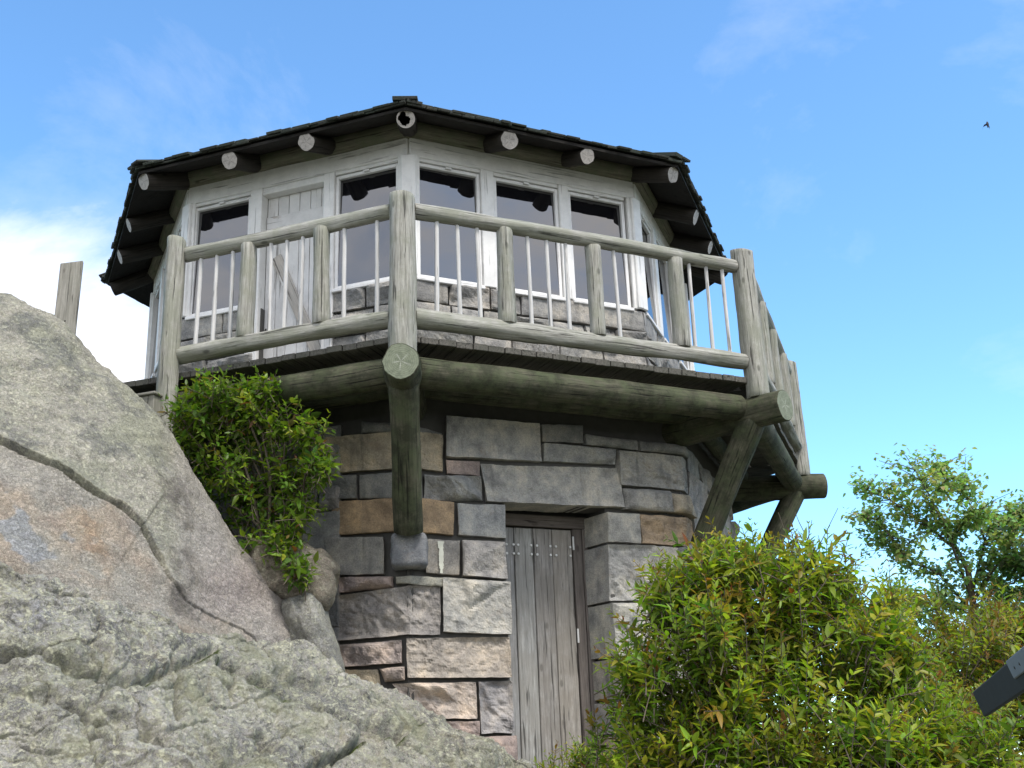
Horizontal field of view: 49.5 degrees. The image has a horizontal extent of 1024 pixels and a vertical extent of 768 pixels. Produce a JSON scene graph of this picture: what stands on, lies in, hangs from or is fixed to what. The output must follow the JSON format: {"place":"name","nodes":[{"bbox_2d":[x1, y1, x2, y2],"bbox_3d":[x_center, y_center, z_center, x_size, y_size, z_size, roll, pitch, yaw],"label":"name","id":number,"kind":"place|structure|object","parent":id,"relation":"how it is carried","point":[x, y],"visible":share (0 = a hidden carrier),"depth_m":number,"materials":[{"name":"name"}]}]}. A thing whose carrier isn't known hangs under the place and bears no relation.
{"place":"outdoors","nodes":[
{"label":"outdoors","id":0,"kind":"place"},
{"bbox_2d":[0,0,1023,758],"label":"sky","id":1,"kind":"structure","parent":0,"point":[845,145],"materials":[{"name":"blue"}]},
{"bbox_3d":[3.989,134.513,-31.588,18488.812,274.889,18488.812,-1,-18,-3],"label":"ground","id":2,"kind":"structure","parent":0,"visible":0},
{"bbox_2d":[0,293,291,642],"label":"granite dome","id":3,"kind":"structure","parent":2,"relation":"on","point":[104,495],"depth_m":7.46,"materials":[{"name":"grey stone"}]},
{"bbox_2d":[55,261,82,334],"bbox_3d":[-3.517,-0.289,8.695,0.184,1.477,0.052,2,-19,-14],"label":"board post","id":4,"kind":"object","parent":3,"relation":"on","point":[68,293],"visible":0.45,"depth_m":8.82,"materials":[{"name":"wood"}]},
{"bbox_2d":[0,561,533,767],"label":"granite ledge","id":5,"kind":"object","parent":2,"relation":"on","point":[86,681],"visible":1,"depth_m":6.32,"materials":[{"name":"grey stone"}]},
{"bbox_2d":[281,592,344,671],"bbox_3d":[-1.478,1.898,8.242,0.469,0.770,0.650,-1,-18,-3],"label":"boulder","id":6,"kind":"object","parent":5,"relation":"on","point":[308,619],"visible":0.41,"depth_m":8.02,"materials":[{"name":"stone"}]},
{"bbox_2d":[158,365,342,600],"bbox_3d":[-2.031,0.754,8.549,1.600,1.919,0.832,-6,-19,11],"label":"bush","id":7,"kind":"object","parent":6,"relation":"on","point":[242,412],"visible":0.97,"depth_m":8.52,"materials":[{"name":"green plant"}]},
{"bbox_2d":[249,539,339,610],"bbox_3d":[-1.691,1.469,8.502,0.757,0.597,0.606,-1,-18,-3],"label":"boulder","id":8,"kind":"object","parent":6,"relation":"on","point":[323,586],"visible":0.41,"depth_m":8.26,"materials":[{"name":"stone"}]},
{"bbox_2d":[99,96,827,767],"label":"lookout tower","id":9,"kind":"structure","parent":2,"relation":"on","point":[471,334],"depth_m":9.58,"materials":[{"name":"stone"}]},
{"bbox_2d":[137,391,162,415],"bbox_3d":[-2.896,0.413,8.821,0.209,0.685,0.159,-9,-19,19],"label":"stub post","id":10,"kind":"object","parent":9,"relation":"attached to","point":[152,399],"visible":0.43,"depth_m":8.85,"materials":[{"name":"grey wood"}]},
{"bbox_2d":[150,285,159,377],"bbox_3d":[-4.009,-0.567,12.536,0.073,1.158,0.643,6,-20,-24],"label":"window","id":11,"kind":"structure","parent":9,"relation":"in","point":[158,287],"depth_m":12.78,"materials":[{"name":"paint"}]},
{"bbox_2d":[190,196,250,315],"bbox_3d":[-2.800,-1.224,10.684,0.653,1.158,0.068,-9,-19,19],"label":"window","id":12,"kind":"structure","parent":9,"relation":"in","point":[224,220],"depth_m":10.73,"materials":[{"name":"glass"}]},
{"bbox_2d":[263,187,323,357],"bbox_3d":[-2.020,-0.840,10.322,0.667,2.110,0.095,-9,-19,19],"label":"balcony door","id":13,"kind":"structure","parent":9,"relation":"in","point":[305,206],"depth_m":10.44,"materials":[{"name":"paint"}]},
{"bbox_2d":[334,163,397,288],"bbox_3d":[-1.325,-1.444,10.184,0.658,1.158,0.073,-8,-19,18],"label":"window","id":14,"kind":"structure","parent":9,"relation":"in","point":[367,188],"depth_m":10.22,"materials":[{"name":"glass"}]},
{"bbox_2d":[420,163,482,284],"bbox_3d":[-0.582,-1.465,10.202,0.643,1.158,0.066,6,-20,-24],"label":"window","id":15,"kind":"structure","parent":9,"relation":"in","point":[447,187],"depth_m":10.23,"materials":[{"name":"glass"}]},
{"bbox_2d":[494,177,562,296],"bbox_3d":[0.145,-1.384,10.530,0.688,1.158,0.071,6,-20,-24],"label":"window","id":16,"kind":"structure","parent":9,"relation":"in","point":[515,200],"depth_m":10.58,"materials":[{"name":"glass"}]},
{"bbox_2d":[505,510,584,767],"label":"cellar door","id":17,"kind":"structure","parent":9,"relation":"in","point":[543,645],"depth_m":9.42,"materials":[{"name":"grey wood"}]},
{"bbox_2d":[568,191,630,306],"bbox_3d":[0.844,-1.306,10.845,0.638,1.158,0.076,6,-20,-24],"label":"window","id":18,"kind":"structure","parent":9,"relation":"in","point":[592,214],"depth_m":10.89,"materials":[{"name":"glass"}]},
{"bbox_2d":[641,217,657,325],"bbox_3d":[1.372,-1.155,11.364,0.073,1.158,0.643,-9,-19,19],"label":"window","id":19,"kind":"structure","parent":9,"relation":"in","point":[649,271],"depth_m":11.54,"materials":[{"name":"paint"}]},
{"bbox_2d":[656,243,672,342],"bbox_3d":[1.643,-0.927,12.084,0.043,1.158,0.688,-9,-19,19],"label":"window","id":20,"kind":"structure","parent":9,"relation":"in","point":[662,265],"depth_m":12.22,"materials":[{"name":"glass"}]},
{"bbox_2d":[680,360,688,369],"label":"window","id":21,"kind":"structure","parent":9,"relation":"in","point":[686,363],"depth_m":12.84,"materials":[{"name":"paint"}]},
{"bbox_2d":[533,728,659,767],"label":"weedy plant","id":22,"kind":"object","parent":2,"relation":"on","point":[580,759],"visible":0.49,"depth_m":7.41,"materials":[{"name":"green plant"}]},
{"bbox_2d":[583,516,1023,767],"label":"leafy bush","id":23,"kind":"object","parent":2,"relation":"on","point":[724,713],"visible":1,"depth_m":5.27,"materials":[{"name":"green plant"}]},
{"bbox_2d":[778,508,837,554],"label":"dry stalks","id":24,"kind":"object","parent":23,"relation":"on","point":[810,528],"visible":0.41,"depth_m":5.80,"materials":[{"name":"beige plant"}]},
{"bbox_2d":[838,559,1023,767],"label":"rusty bush","id":25,"kind":"object","parent":2,"relation":"on","point":[985,653],"visible":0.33,"depth_m":6.75,"materials":[{"name":"green plant"}]},
{"bbox_2d":[841,443,1023,679],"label":"maple tree","id":26,"kind":"object","parent":2,"relation":"on","point":[983,516],"visible":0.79,"depth_m":14.98,"materials":[{"name":"green plant"}]},
{"bbox_2d":[962,510,1023,626],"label":"dark tree","id":27,"kind":"object","parent":2,"relation":"on","point":[1011,560],"visible":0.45,"depth_m":14.22,"materials":[{"name":"green plant"}]},
{"bbox_2d":[973,646,1023,716],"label":"sign panel","id":28,"kind":"object","parent":2,"relation":"on","point":[1000,688],"visible":1,"depth_m":2.28,"materials":[{"name":"metal"}]}
]}

